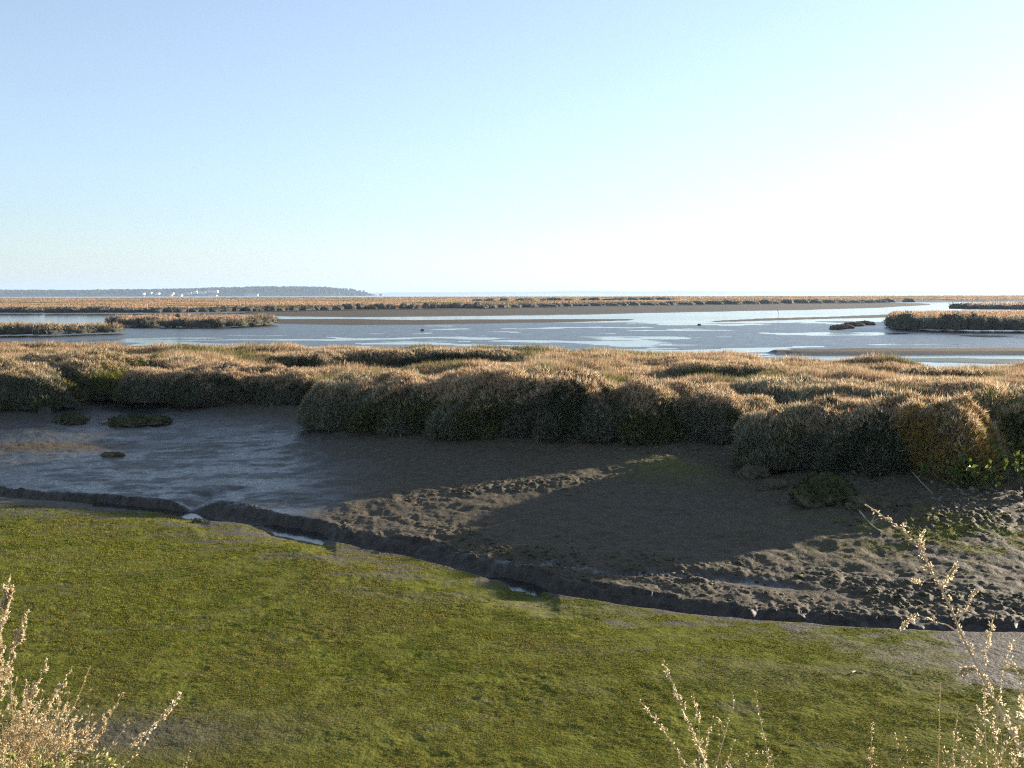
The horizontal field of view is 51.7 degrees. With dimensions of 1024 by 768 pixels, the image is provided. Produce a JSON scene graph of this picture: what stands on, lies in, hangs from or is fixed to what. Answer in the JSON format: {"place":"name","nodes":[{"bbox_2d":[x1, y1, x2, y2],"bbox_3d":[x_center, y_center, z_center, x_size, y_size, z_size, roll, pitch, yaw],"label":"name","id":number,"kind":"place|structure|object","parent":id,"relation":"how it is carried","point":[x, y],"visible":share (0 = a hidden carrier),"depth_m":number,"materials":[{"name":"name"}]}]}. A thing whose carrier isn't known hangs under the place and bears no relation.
{"place":"outdoors","nodes":[
{"label":"outdoors","id":0,"kind":"place"},
{"bbox_2d":[0,674,111,767],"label":"dry grass","id":1,"kind":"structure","parent":0,"point":[21,735],"depth_m":2.89,"materials":[{"name":"plant"}]},
{"bbox_2d":[0,287,378,296],"bbox_3d":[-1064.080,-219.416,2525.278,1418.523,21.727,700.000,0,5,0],"label":"wooded hill","id":2,"kind":"structure","parent":0,"point":[269,292],"depth_m":2222.09,"materials":[{"name":"plant"}]},
{"bbox_2d":[0,286,381,295],"bbox_3d":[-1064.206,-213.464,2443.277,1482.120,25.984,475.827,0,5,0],"label":"hill woods","id":3,"kind":"object","parent":2,"relation":"on","point":[340,291],"visible":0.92,"depth_m":2329.98,"materials":[{"name":"plant"}]},
{"bbox_2d":[88,502,552,596],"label":"creek water","id":4,"kind":"structure","parent":0,"point":[320,538],"depth_m":14.52,"materials":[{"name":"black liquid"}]},
{"bbox_2d":[0,296,1023,767],"bbox_3d":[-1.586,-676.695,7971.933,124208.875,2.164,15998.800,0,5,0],"label":"ground","id":5,"kind":"structure","parent":0,"point":[244,470],"depth_m":11.79,"materials":[{"name":"soil"}]},
{"bbox_2d":[0,322,16,334],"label":"saltmarsh shrub","id":6,"kind":"object","parent":5,"relation":"on","point":[4,328],"visible":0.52,"depth_m":80.63,"materials":[{"name":"green plant"}]},
{"bbox_2d":[0,574,29,713],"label":"dry weed","id":7,"kind":"object","parent":5,"relation":"on","point":[5,601],"visible":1,"depth_m":2.77,"materials":[{"name":"plant"}]},
{"bbox_2d":[7,321,34,334],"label":"saltmarsh shrub","id":8,"kind":"object","parent":5,"relation":"on","point":[20,328],"visible":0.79,"depth_m":80.77,"materials":[{"name":"green plant"}]},
{"bbox_2d":[0,658,72,767],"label":"dry weed","id":9,"kind":"object","parent":5,"relation":"on","point":[36,691],"visible":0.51,"depth_m":2.99,"materials":[{"name":"plant"}]},
{"bbox_2d":[29,322,58,334],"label":"saltmarsh shrub","id":10,"kind":"object","parent":5,"relation":"on","point":[37,329],"visible":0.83,"depth_m":80.59,"materials":[{"name":"beige plant"}]},
{"bbox_2d":[0,354,89,411],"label":"saltmarsh shrub","id":11,"kind":"object","parent":5,"relation":"on","point":[31,386],"visible":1,"depth_m":26.15,"materials":[{"name":"green plant"}]},
{"bbox_2d":[42,324,66,334],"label":"saltmarsh shrub","id":12,"kind":"object","parent":5,"relation":"on","point":[54,330],"visible":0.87,"depth_m":80.88,"materials":[{"name":"green plant"}]},
{"bbox_2d":[18,665,90,767],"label":"bare twig","id":13,"kind":"object","parent":5,"relation":"on","point":[73,707],"visible":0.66,"depth_m":2.93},
{"bbox_2d":[0,742,121,767],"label":"leafy plant","id":14,"kind":"object","parent":5,"relation":"on","point":[63,761],"visible":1,"depth_m":2.64,"materials":[{"name":"beige plant"}]},
{"bbox_2d":[58,321,83,333],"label":"saltmarsh shrub","id":15,"kind":"object","parent":5,"relation":"on","point":[70,329],"visible":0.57,"depth_m":82.15,"materials":[{"name":"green plant"}]},
{"bbox_2d":[60,305,81,312],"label":"saltmarsh shrub","id":16,"kind":"object","parent":5,"relation":"on","point":[69,309],"visible":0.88,"depth_m":177.55,"materials":[{"name":"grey plant"}]},
{"bbox_2d":[52,412,90,424],"bbox_3d":[-10.403,0.861,24.938,0.892,0.443,0.772,0,5,0],"label":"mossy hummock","id":17,"kind":"object","parent":5,"relation":"on","point":[70,418],"visible":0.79,"depth_m":24.77,"materials":[{"name":"plant"}]},
{"bbox_2d":[69,321,101,333],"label":"saltmarsh shrub","id":18,"kind":"object","parent":5,"relation":"on","point":[88,328],"visible":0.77,"depth_m":83.50,"materials":[{"name":"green plant"}]},
{"bbox_2d":[19,346,152,399],"bbox_3d":[-12.531,-0.362,30.104,4.418,1.543,4.847,0,5,0],"label":"saltmarsh shrub","id":19,"kind":"object","parent":5,"relation":"on","point":[97,374],"visible":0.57,"depth_m":28.85,"materials":[{"name":"brown plant"}]},
{"bbox_2d":[47,692,129,767],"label":"dry weed","id":20,"kind":"object","parent":5,"relation":"on","point":[83,734],"visible":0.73,"depth_m":2.84,"materials":[{"name":"plant"}]},
{"bbox_2d":[80,305,100,313],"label":"saltmarsh shrub","id":21,"kind":"object","parent":5,"relation":"on","point":[90,309],"visible":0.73,"depth_m":176.66,"materials":[{"name":"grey plant"}]},
{"bbox_2d":[97,304,111,312],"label":"saltmarsh shrub","id":22,"kind":"object","parent":5,"relation":"on","point":[102,309],"visible":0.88,"depth_m":177.02,"materials":[{"name":"grey plant"}]},
{"bbox_2d":[96,321,125,332],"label":"saltmarsh shrub","id":23,"kind":"object","parent":5,"relation":"on","point":[111,328],"visible":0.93,"depth_m":84.98,"materials":[{"name":"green plant"}]},
{"bbox_2d":[100,451,125,456],"bbox_3d":[-7.768,1.394,20.539,0.499,0.160,0.241,0,5,0],"label":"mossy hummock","id":24,"kind":"object","parent":5,"relation":"on","point":[112,454],"visible":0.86,"depth_m":20.48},
{"bbox_2d":[104,314,126,324],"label":"saltmarsh shrub","id":25,"kind":"object","parent":5,"relation":"on","point":[111,319],"visible":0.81,"depth_m":105.20,"materials":[{"name":"grey plant"}]},
{"bbox_2d":[124,307,142,312],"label":"saltmarsh shrub","id":26,"kind":"object","parent":5,"relation":"on","point":[135,310],"visible":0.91,"depth_m":176.13,"materials":[{"name":"brown plant"}]},
{"bbox_2d":[99,412,173,426],"bbox_3d":[-8.785,0.882,24.763,1.824,0.477,1.166,0,5,0],"label":"mossy hummock","id":27,"kind":"object","parent":5,"relation":"on","point":[133,420],"visible":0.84,"depth_m":24.50,"materials":[{"name":"plant"}]},
{"bbox_2d":[95,691,181,767],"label":"dry stalk","id":28,"kind":"object","parent":5,"relation":"on","point":[169,709],"visible":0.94,"depth_m":2.79,"materials":[{"name":"plant"}]},
{"bbox_2d":[129,316,155,325],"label":"saltmarsh shrub","id":29,"kind":"object","parent":5,"relation":"on","point":[135,322],"visible":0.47,"depth_m":102.74,"materials":[{"name":"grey plant"}]},
{"bbox_2d":[111,365,184,403],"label":"saltmarsh shrub","id":30,"kind":"object","parent":5,"relation":"on","point":[145,384],"visible":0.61,"depth_m":27.58,"materials":[{"name":"green plant"}]},
{"bbox_2d":[139,314,164,325],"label":"saltmarsh shrub","id":31,"kind":"object","parent":5,"relation":"on","point":[150,320],"visible":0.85,"depth_m":102.57,"materials":[{"name":"grey plant"}]},
{"bbox_2d":[150,305,166,312],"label":"saltmarsh shrub","id":32,"kind":"object","parent":5,"relation":"on","point":[158,310],"visible":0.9,"depth_m":175.41,"materials":[{"name":"grey plant"}]},
{"bbox_2d":[154,317,180,326],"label":"saltmarsh shrub","id":33,"kind":"object","parent":5,"relation":"on","point":[165,322],"visible":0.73,"depth_m":100.88,"materials":[{"name":"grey plant"}]},
{"bbox_2d":[146,354,210,369],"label":"saltmarsh shrub","id":34,"kind":"object","parent":5,"relation":"on","point":[159,362],"visible":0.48,"depth_m":31.02,"materials":[{"name":"beige plant"}]},
{"bbox_2d":[175,316,191,326],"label":"saltmarsh shrub","id":35,"kind":"object","parent":5,"relation":"on","point":[180,322],"visible":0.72,"depth_m":100.33,"materials":[{"name":"grey plant"}]},
{"bbox_2d":[185,316,206,326],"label":"saltmarsh shrub","id":36,"kind":"object","parent":5,"relation":"on","point":[193,322],"visible":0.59,"depth_m":100.04,"materials":[{"name":"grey plant"}]},
{"bbox_2d":[197,315,215,326],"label":"saltmarsh shrub","id":37,"kind":"object","parent":5,"relation":"on","point":[204,322],"visible":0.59,"depth_m":100.31,"materials":[{"name":"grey plant"}]},
{"bbox_2d":[162,356,273,406],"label":"saltmarsh shrub","id":38,"kind":"object","parent":5,"relation":"on","point":[205,385],"visible":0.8,"depth_m":26.87,"materials":[{"name":"green plant"}]},
{"bbox_2d":[206,315,232,326],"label":"saltmarsh shrub","id":39,"kind":"object","parent":5,"relation":"on","point":[223,320],"visible":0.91,"depth_m":100.20,"materials":[{"name":"grey plant"}]},
{"bbox_2d":[227,316,249,325],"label":"saltmarsh shrub","id":40,"kind":"object","parent":5,"relation":"on","point":[239,322],"visible":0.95,"depth_m":101.63,"materials":[{"name":"green plant"}]},
{"bbox_2d":[237,314,266,324],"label":"saltmarsh shrub","id":41,"kind":"object","parent":5,"relation":"on","point":[255,321],"visible":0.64,"depth_m":104.42,"materials":[{"name":"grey plant"}]},
{"bbox_2d":[249,312,278,323],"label":"saltmarsh shrub","id":42,"kind":"object","parent":5,"relation":"on","point":[271,319],"visible":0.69,"depth_m":107.48,"materials":[{"name":"beige plant"}]},
{"bbox_2d":[262,303,280,310],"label":"saltmarsh shrub","id":43,"kind":"object","parent":5,"relation":"on","point":[272,308],"visible":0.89,"depth_m":191.44,"materials":[{"name":"grey plant"}]},
{"bbox_2d":[231,363,335,406],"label":"saltmarsh shrub","id":44,"kind":"object","parent":5,"relation":"on","point":[281,385],"visible":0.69,"depth_m":26.58,"materials":[{"name":"green plant"}]},
{"bbox_2d":[261,348,355,368],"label":"saltmarsh shrub","id":45,"kind":"object","parent":5,"relation":"on","point":[321,358],"visible":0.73,"depth_m":31.10,"materials":[{"name":"beige plant"}]},
{"bbox_2d":[294,370,381,431],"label":"saltmarsh shrub","id":46,"kind":"object","parent":5,"relation":"on","point":[323,407],"visible":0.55,"depth_m":22.16,"materials":[{"name":"green plant"}]},
{"bbox_2d":[315,347,438,367],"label":"saltmarsh shrub","id":47,"kind":"object","parent":5,"relation":"on","point":[396,357],"visible":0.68,"depth_m":32.18,"materials":[{"name":"brown plant"}]},
{"bbox_2d":[340,367,440,437],"bbox_3d":[-2.233,0.306,22.289,2.782,1.433,3.036,4,7,43],"label":"saltmarsh shrub","id":48,"kind":"object","parent":5,"relation":"on","point":[389,404],"visible":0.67,"depth_m":21.30,"materials":[{"name":"green plant"}]},
{"bbox_2d":[401,345,523,362],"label":"saltmarsh shrub","id":49,"kind":"object","parent":5,"relation":"on","point":[503,355],"visible":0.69,"depth_m":32.93,"materials":[{"name":"beige plant"}]},
{"bbox_2d":[414,361,531,440],"bbox_3d":[-0.532,0.270,21.712,3.215,1.612,3.675,0,5,0],"label":"saltmarsh shrub","id":50,"kind":"object","parent":5,"relation":"on","point":[464,403],"visible":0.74,"depth_m":20.54,"materials":[{"name":"green plant"}]},
{"bbox_2d":[0,466,1023,767],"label":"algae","id":51,"kind":"object","parent":5,"relation":"on","point":[262,636],"visible":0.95,"depth_m":9.43,"materials":[{"name":"plant"}]},
{"bbox_2d":[0,339,1023,460],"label":"marsh grass","id":52,"kind":"structure","parent":5,"relation":"on","point":[617,360],"depth_m":30.79,"materials":[{"name":"plant"}]},
{"bbox_2d":[0,295,1023,309],"bbox_3d":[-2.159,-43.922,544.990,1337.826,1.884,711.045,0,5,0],"label":"marsh grass","id":53,"kind":"structure","parent":5,"relation":"on","point":[114,302],"depth_m":385.21,"materials":[{"name":"plant"}]},
{"bbox_2d":[0,301,1023,325],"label":"islet grass","id":54,"kind":"structure","parent":5,"relation":"on","point":[1013,313],"depth_m":115.27,"materials":[{"name":"plant"}]},
{"bbox_2d":[493,365,619,443],"bbox_3d":[0.913,0.344,21.122,2.841,1.539,3.433,0,5,0],"label":"saltmarsh shrub","id":55,"kind":"object","parent":5,"relation":"on","point":[570,407],"visible":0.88,"depth_m":19.90,"materials":[{"name":"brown plant"}]},
{"bbox_2d":[602,372,702,445],"bbox_3d":[2.550,0.409,20.890,2.654,1.396,2.935,4,6,39],"label":"saltmarsh shrub","id":56,"kind":"object","parent":5,"relation":"on","point":[648,412],"visible":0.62,"depth_m":19.75,"materials":[{"name":"green plant"}]},
{"bbox_2d":[639,661,716,767],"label":"dry weed","id":57,"kind":"object","parent":5,"relation":"on","point":[699,750],"visible":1,"depth_m":3.10,"materials":[{"name":"plant"}]},
{"bbox_2d":[333,444,1023,616],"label":"mud clods","id":58,"kind":"object","parent":5,"relation":"on","point":[874,590],"visible":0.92,"depth_m":12.25,"materials":[{"name":"soil"}]},
{"bbox_2d":[680,730,763,767],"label":"dry scrub","id":59,"kind":"object","parent":5,"relation":"on","point":[728,760],"visible":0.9,"depth_m":3.20,"materials":[{"name":"plant"}]},
{"bbox_2d":[662,357,789,380],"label":"saltmarsh shrub","id":60,"kind":"object","parent":5,"relation":"on","point":[731,367],"visible":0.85,"depth_m":27.63,"materials":[{"name":"brown plant"}]},
{"bbox_2d":[714,691,742,767],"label":"dry stalk","id":61,"kind":"object","parent":5,"relation":"on","point":[725,732],"visible":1,"depth_m":3.08,"materials":[{"name":"plant"}]},
{"bbox_2d":[680,379,777,444],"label":"saltmarsh shrub","id":62,"kind":"object","parent":5,"relation":"on","point":[714,418],"visible":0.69,"depth_m":19.91,"materials":[{"name":"green plant"}]},
{"bbox_2d":[737,463,771,479],"bbox_3d":[3.907,1.470,17.061,0.564,0.365,0.474,0,5,0],"label":"mud mound","id":63,"kind":"object","parent":5,"relation":"on","point":[753,472],"visible":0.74,"depth_m":16.93,"materials":[{"name":"soil"}]},
{"bbox_2d":[755,690,780,767],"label":"dry stalk","id":64,"kind":"object","parent":5,"relation":"on","point":[771,754],"visible":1,"depth_m":3.30,"materials":[{"name":"plant"}]},
{"bbox_2d":[759,479,788,490],"bbox_3d":[4.020,1.581,16.191,0.436,0.275,0.404,4,6,39],"label":"mud mound","id":65,"kind":"object","parent":5,"relation":"on","point":[769,484],"visible":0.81,"depth_m":16.08,"materials":[{"name":"soil"}]},
{"bbox_2d":[726,400,827,469],"bbox_3d":[4.692,0.793,17.764,2.267,1.191,2.229,1,5,16],"label":"saltmarsh shrub","id":66,"kind":"object","parent":5,"relation":"on","point":[767,437],"visible":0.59,"depth_m":17.16,"materials":[{"name":"green plant"}]},
{"bbox_2d":[725,372,838,404],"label":"saltmarsh shrub","id":67,"kind":"object","parent":5,"relation":"on","point":[782,389],"visible":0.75,"depth_m":22.24,"materials":[{"name":"beige plant"}]},
{"bbox_2d":[789,469,858,508],"bbox_3d":[4.448,1.595,15.056,1.076,0.770,0.897,0,5,0],"label":"mound","id":68,"kind":"object","parent":5,"relation":"on","point":[822,489],"visible":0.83,"depth_m":14.86,"materials":[{"name":"plant"}]},
{"bbox_2d":[829,324,854,329],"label":"mud mound","id":69,"kind":"object","parent":5,"relation":"on","point":[838,327],"visible":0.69,"depth_m":92.52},
{"bbox_2d":[797,392,913,478],"bbox_3d":[5.606,0.757,17.161,2.482,1.337,2.368,4,7,42],"label":"saltmarsh shrub","id":70,"kind":"object","parent":5,"relation":"on","point":[854,436],"visible":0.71,"depth_m":16.39,"materials":[{"name":"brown plant"}]},
{"bbox_2d":[810,376,910,397],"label":"saltmarsh shrub","id":71,"kind":"object","parent":5,"relation":"on","point":[869,390],"visible":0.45,"depth_m":21.84,"materials":[{"name":"beige plant"}]},
{"bbox_2d":[866,722,873,767],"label":"dry weed","id":72,"kind":"object","parent":5,"relation":"on","point":[869,759],"visible":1,"depth_m":3.22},
{"bbox_2d":[845,494,897,510],"bbox_3d":[4.940,1.687,14.519,0.743,0.315,0.569,0,5,0],"label":"mud mound","id":73,"kind":"object","parent":5,"relation":"on","point":[858,502],"visible":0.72,"depth_m":14.40,"materials":[{"name":"soil"}]},
{"bbox_2d":[887,310,921,328],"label":"saltmarsh shrub","id":74,"kind":"object","parent":5,"relation":"on","point":[902,320],"visible":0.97,"depth_m":89.20,"materials":[{"name":"green plant"}]},
{"bbox_2d":[874,730,934,767],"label":"dry scrub","id":75,"kind":"object","parent":5,"relation":"on","point":[906,753],"visible":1,"depth_m":3.30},
{"bbox_2d":[918,314,938,329],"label":"saltmarsh shrub","id":76,"kind":"object","parent":5,"relation":"on","point":[924,322],"visible":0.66,"depth_m":87.46,"materials":[{"name":"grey plant"}]},
{"bbox_2d":[926,315,950,329],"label":"saltmarsh shrub","id":77,"kind":"object","parent":5,"relation":"on","point":[942,324],"visible":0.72,"depth_m":86.51,"materials":[{"name":"green plant"}]},
{"bbox_2d":[937,683,940,767],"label":"dry stalk","id":78,"kind":"object","parent":5,"relation":"on","point":[939,729],"visible":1,"depth_m":3.10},
{"bbox_2d":[894,365,988,378],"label":"saltmarsh shrub","id":79,"kind":"object","parent":5,"relation":"on","point":[935,371],"visible":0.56,"depth_m":26.73,"materials":[{"name":"beige plant"}]},
{"bbox_2d":[865,504,1023,750],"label":"dry weed","id":80,"kind":"object","parent":5,"relation":"on","point":[964,669],"visible":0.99,"depth_m":2.96,"materials":[{"name":"plant"}]},
{"bbox_2d":[916,455,975,484],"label":"broadleaf plant","id":81,"kind":"object","parent":5,"relation":"on","point":[923,466],"visible":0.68,"depth_m":15.63,"materials":[{"name":"green plant"}]},
{"bbox_2d":[887,388,1006,486],"bbox_3d":[6.690,0.774,16.525,2.181,1.433,2.497,0,5,0],"label":"saltmarsh shrub","id":82,"kind":"object","parent":5,"relation":"on","point":[941,429],"visible":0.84,"depth_m":15.95,"materials":[{"name":"brown plant"}]},
{"bbox_2d":[877,374,1017,397],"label":"saltmarsh shrub","id":83,"kind":"object","parent":5,"relation":"on","point":[957,382],"visible":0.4,"depth_m":22.31,"materials":[{"name":"beige plant"}]},
{"bbox_2d":[938,310,967,329],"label":"saltmarsh shrub","id":84,"kind":"object","parent":5,"relation":"on","point":[957,321],"visible":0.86,"depth_m":86.01,"materials":[{"name":"green plant"}]},
{"bbox_2d":[949,302,973,308],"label":"saltmarsh shrub","id":85,"kind":"object","parent":5,"relation":"on","point":[962,306],"visible":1,"depth_m":188.05,"materials":[{"name":"grey plant"}]},
{"bbox_2d":[965,316,985,331],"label":"saltmarsh shrub","id":86,"kind":"object","parent":5,"relation":"on","point":[971,326],"visible":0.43,"depth_m":85.53,"materials":[{"name":"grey plant"}]},
{"bbox_2d":[930,480,1023,514],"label":"pale rubble","id":87,"kind":"object","parent":5,"relation":"on","point":[974,489],"visible":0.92,"depth_m":14.97,"materials":[{"name":"stone"}]},
{"bbox_2d":[946,449,1008,489],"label":"broadleaf plant","id":88,"kind":"object","parent":5,"relation":"on","point":[970,470],"visible":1,"depth_m":15.29,"materials":[{"name":"green plant"}]},
{"bbox_2d":[964,312,991,329],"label":"saltmarsh shrub","id":89,"kind":"object","parent":5,"relation":"on","point":[982,320],"visible":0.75,"depth_m":85.36,"materials":[{"name":"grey plant"}]},
{"bbox_2d":[944,712,1023,767],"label":"dry scrub","id":90,"kind":"object","parent":5,"relation":"on","point":[998,762],"visible":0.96,"depth_m":3.00,"materials":[{"name":"plant"}]},
{"bbox_2d":[975,303,999,308],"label":"saltmarsh shrub","id":91,"kind":"object","parent":5,"relation":"on","point":[980,306],"visible":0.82,"depth_m":184.22,"materials":[{"name":"grey plant"}]},
{"bbox_2d":[962,380,1023,462],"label":"saltmarsh shrub","id":92,"kind":"object","parent":5,"relation":"on","point":[1005,409],"visible":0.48,"depth_m":17.26,"materials":[{"name":"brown plant"}]},
{"bbox_2d":[985,315,1007,329],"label":"saltmarsh shrub","id":93,"kind":"object","parent":5,"relation":"on","point":[996,323],"visible":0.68,"depth_m":85.45,"materials":[{"name":"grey plant"}]},
{"bbox_2d":[974,613,1023,767],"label":"dry weed","id":94,"kind":"object","parent":5,"relation":"on","point":[989,636],"visible":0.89,"depth_m":3.19,"materials":[{"name":"plant"}]},
{"bbox_2d":[995,438,1023,477],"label":"broadleaf plant","id":95,"kind":"object","parent":5,"relation":"on","point":[1016,455],"visible":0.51,"depth_m":15.87,"materials":[{"name":"green plant"}]},
{"bbox_2d":[1001,315,1020,329],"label":"saltmarsh shrub","id":96,"kind":"object","parent":5,"relation":"on","point":[1009,323],"visible":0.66,"depth_m":85.07,"materials":[{"name":"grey plant"}]},
{"bbox_2d":[1000,696,1023,761],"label":"dry weed","id":97,"kind":"object","parent":5,"relation":"on","point":[1019,714],"visible":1,"depth_m":2.85,"materials":[{"name":"plant"}]},
{"bbox_2d":[1006,452,1023,482],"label":"broadleaf plant","id":98,"kind":"object","parent":5,"relation":"on","point":[1016,465],"visible":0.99,"depth_m":15.53,"materials":[{"name":"green plant"}]},
{"bbox_2d":[1006,303,1023,309],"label":"saltmarsh shrub","id":99,"kind":"object","parent":5,"relation":"on","point":[1017,307],"visible":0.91,"depth_m":179.39,"materials":[{"name":"grey plant"}]},
{"bbox_2d":[1007,317,1023,330],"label":"saltmarsh shrub","id":100,"kind":"object","parent":5,"relation":"on","point":[1021,324],"visible":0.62,"depth_m":84.58,"materials":[{"name":"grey plant"}]},
{"bbox_2d":[0,293,1023,367],"bbox_3d":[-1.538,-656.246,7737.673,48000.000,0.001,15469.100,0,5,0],"label":"tidal water","id":101,"kind":"structure","parent":0,"point":[692,318],"depth_m":134.43,"materials":[{"name":"blue liquid"}]},
{"bbox_2d":[0,0,1023,292],"label":"sky","id":102,"kind":"structure","parent":0,"point":[370,146],"materials":[{"name":"blue"}]},
{"bbox_2d":[369,290,1023,294],"bbox_3d":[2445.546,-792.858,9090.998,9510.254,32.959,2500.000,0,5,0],"label":"hills","id":103,"kind":"structure","parent":0,"point":[659,292],"depth_m":8106.59,"materials":[{"name":"grey"}]},
{"bbox_2d":[871,289,1023,290],"bbox_3d":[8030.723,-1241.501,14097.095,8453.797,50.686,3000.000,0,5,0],"label":"hills","id":104,"kind":"structure","parent":0,"point":[955,290],"depth_m":13392.95,"materials":[{"name":"grey"}]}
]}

